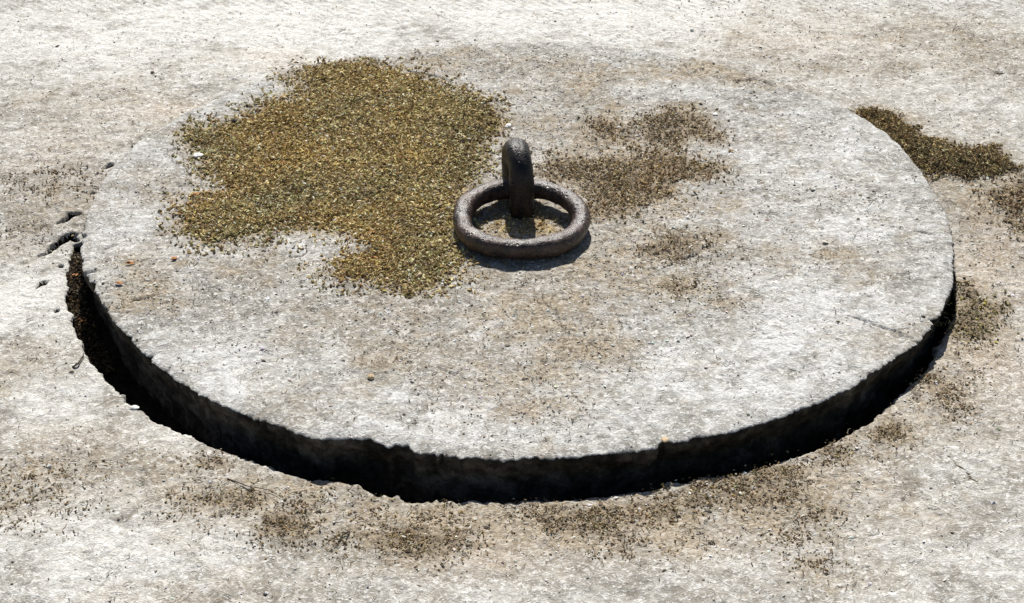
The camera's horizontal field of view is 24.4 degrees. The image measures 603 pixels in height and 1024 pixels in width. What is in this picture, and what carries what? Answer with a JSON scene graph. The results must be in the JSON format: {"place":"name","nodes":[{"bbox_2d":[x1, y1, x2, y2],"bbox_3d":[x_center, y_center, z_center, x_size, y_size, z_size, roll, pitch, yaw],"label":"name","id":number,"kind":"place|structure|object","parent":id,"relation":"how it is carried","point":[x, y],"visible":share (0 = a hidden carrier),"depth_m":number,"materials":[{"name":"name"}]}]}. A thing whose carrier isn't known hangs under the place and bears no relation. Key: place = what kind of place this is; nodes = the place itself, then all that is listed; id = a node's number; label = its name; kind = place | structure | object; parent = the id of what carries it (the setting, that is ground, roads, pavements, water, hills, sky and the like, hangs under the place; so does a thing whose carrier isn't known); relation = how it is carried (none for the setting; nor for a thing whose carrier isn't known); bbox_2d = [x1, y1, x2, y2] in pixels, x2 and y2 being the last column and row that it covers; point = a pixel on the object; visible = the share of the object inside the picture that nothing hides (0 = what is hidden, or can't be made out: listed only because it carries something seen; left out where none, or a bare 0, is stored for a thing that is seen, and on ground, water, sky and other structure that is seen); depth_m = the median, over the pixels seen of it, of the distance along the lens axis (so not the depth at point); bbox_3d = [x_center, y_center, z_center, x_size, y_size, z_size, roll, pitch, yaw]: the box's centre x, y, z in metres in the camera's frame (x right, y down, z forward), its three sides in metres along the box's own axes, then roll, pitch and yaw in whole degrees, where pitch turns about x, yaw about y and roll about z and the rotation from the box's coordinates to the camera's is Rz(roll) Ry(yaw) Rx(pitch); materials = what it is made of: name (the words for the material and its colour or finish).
{"place":"outdoors","nodes":[
{"label":"outdoors","id":0,"kind":"place"},
{"bbox_2d":[0,0,1023,602],"bbox_3d":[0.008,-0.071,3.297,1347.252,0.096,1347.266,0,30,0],"label":"ground","id":1,"kind":"structure","parent":0,"point":[96,546],"depth_m":2.93,"materials":[{"name":"grey concrete"}]},
{"bbox_2d":[72,353,83,367],"bbox_3d":[-0.553,0.075,3.031,0.007,0.005,0.036,8,31,14],"label":"twig","id":2,"kind":"object","parent":1,"relation":"on","point":[78,361],"visible":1,"depth_m":3.02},
{"bbox_2d":[66,251,115,375],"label":"leaf litter","id":3,"kind":"object","parent":1,"relation":"on","point":[73,306],"visible":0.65,"depth_m":3.17,"materials":[{"name":"brown plant"}]},
{"bbox_2d":[130,405,138,409],"bbox_3d":[-0.468,0.131,2.937,0.012,0.004,0.009,4,31,7],"label":"pebble","id":4,"kind":"object","parent":1,"relation":"on","point":[134,407],"visible":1,"depth_m":2.93,"materials":[{"name":"white stone"}]},
{"bbox_2d":[227,478,286,500],"bbox_3d":[-0.299,0.219,2.784,0.087,0.002,0.007,16,34,26],"label":"twig","id":5,"kind":"object","parent":1,"relation":"on","point":[252,486],"visible":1,"depth_m":2.79,"materials":[{"name":"wood"}]},
{"bbox_2d":[338,530,349,541],"bbox_3d":[-0.191,0.268,2.701,0.008,0.004,0.022,11,32,18],"label":"twig","id":6,"kind":"object","parent":1,"relation":"on","point":[348,532],"visible":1,"depth_m":2.70,"materials":[{"name":"grey wood"}]},
{"bbox_2d":[0,147,994,574],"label":"dry moss","id":7,"kind":"object","parent":1,"relation":"on","point":[704,483],"visible":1,"depth_m":2.75,"materials":[{"name":"brown plant"}]},
{"bbox_2d":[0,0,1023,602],"bbox_3d":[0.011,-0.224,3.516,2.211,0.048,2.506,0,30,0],"label":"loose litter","id":8,"kind":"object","parent":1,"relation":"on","point":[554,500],"visible":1,"depth_m":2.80,"materials":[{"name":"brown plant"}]},
{"bbox_2d":[80,42,954,503],"bbox_3d":[0.007,-0.108,3.289,1.198,0.212,1.194,0,30,0],"label":"stone lid","id":9,"kind":"object","parent":1,"relation":"on","point":[212,404],"visible":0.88,"depth_m":3.07,"materials":[{"name":"stone"}]},
{"bbox_2d":[193,153,203,157],"bbox_3d":[-0.456,-0.212,3.445,0.017,0.005,0.014,12,32,20],"label":"pebble","id":10,"kind":"object","parent":9,"relation":"on","point":[195,155],"visible":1,"depth_m":3.44,"materials":[{"name":"white stone"}]},
{"bbox_2d":[152,54,513,298],"bbox_3d":[-0.250,-0.198,3.419,0.506,0.015,0.768,0,30,0],"label":"moss patch","id":11,"kind":"object","parent":9,"relation":"on","point":[335,137],"visible":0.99,"depth_m":3.41,"materials":[{"name":"brown plant"}]},
{"bbox_2d":[367,374,373,379],"bbox_3d":[-0.174,0.093,2.923,0.009,0.007,0.010,-21,36,-32],"label":"pebble","id":12,"kind":"object","parent":9,"relation":"on","point":[370,376],"visible":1,"depth_m":2.92,"materials":[{"name":"beige stone"}]},
{"bbox_2d":[88,42,948,454],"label":"loose litter","id":13,"kind":"object","parent":9,"relation":"on","point":[540,264],"visible":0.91,"depth_m":3.14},
{"bbox_2d":[453,178,590,258],"bbox_3d":[0.013,-0.114,3.243,0.189,0.038,0.189,0,30,0],"label":"iron ring","id":14,"kind":"object","parent":9,"relation":"on","point":[471,202],"visible":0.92,"depth_m":3.21,"materials":[{"name":"grey metal"}]},
{"bbox_2d":[477,201,568,238],"bbox_3d":[0.015,-0.114,3.269,0.128,0.014,0.103,0,30,0],"label":"moss patch","id":15,"kind":"object","parent":9,"relation":"on","point":[523,223],"visible":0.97,"depth_m":3.27,"materials":[{"name":"brown plant"}]},
{"bbox_2d":[578,113,642,148],"bbox_3d":[0.145,-0.255,3.516,0.101,0.011,0.123,0,30,0],"label":"moss patch","id":16,"kind":"object","parent":9,"relation":"on","point":[609,130],"visible":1,"depth_m":3.52,"materials":[{"name":"brown plant"}]},
{"bbox_2d":[530,141,741,223],"bbox_3d":[0.172,-0.172,3.374,0.310,0.011,0.253,0,30,0],"label":"moss patch","id":17,"kind":"object","parent":9,"relation":"on","point":[626,181],"visible":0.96,"depth_m":3.39,"materials":[{"name":"brown plant"}]},
{"bbox_2d":[661,437,668,442],"bbox_3d":[0.181,0.163,2.802,0.009,0.004,0.010,-7,31,-12],"label":"pebble","id":18,"kind":"object","parent":9,"relation":"on","point":[664,439],"visible":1,"depth_m":2.80,"materials":[{"name":"beige stone"}]},
{"bbox_2d":[647,272,710,301],"bbox_3d":[0.216,-0.019,3.115,0.092,0.008,0.079,0,30,0],"label":"moss patch","id":19,"kind":"object","parent":9,"relation":"on","point":[694,281],"visible":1,"depth_m":3.11,"materials":[{"name":"brown plant"}]},
{"bbox_2d":[627,101,738,154],"bbox_3d":[0.251,-0.260,3.526,0.164,0.009,0.179,0,30,0],"label":"moss patch","id":20,"kind":"object","parent":9,"relation":"on","point":[671,113],"visible":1,"depth_m":3.52,"materials":[{"name":"brown plant"}]},
{"bbox_2d":[634,223,733,266],"bbox_3d":[0.230,-0.076,3.212,0.139,0.010,0.117,0,30,0],"label":"moss patch","id":21,"kind":"object","parent":9,"relation":"on","point":[682,232],"visible":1,"depth_m":3.21,"materials":[{"name":"brown plant"}]},
{"bbox_2d":[848,105,1023,181],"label":"moss patch","id":22,"kind":"object","parent":1,"relation":"on","point":[945,158],"visible":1,"depth_m":3.46,"materials":[{"name":"brown plant"}]},
{"bbox_2d":[936,277,1021,352],"bbox_3d":[0.613,0.015,3.133,0.127,0.012,0.201,0,30,0],"label":"moss patch","id":23,"kind":"object","parent":1,"relation":"on","point":[962,311],"visible":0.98,"depth_m":3.13,"materials":[{"name":"brown plant"}]},
{"bbox_2d":[970,169,1023,239],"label":"moss patch","id":24,"kind":"object","parent":1,"relation":"on","point":[1009,202],"visible":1,"depth_m":3.37,"materials":[{"name":"brown plant"}]}
]}

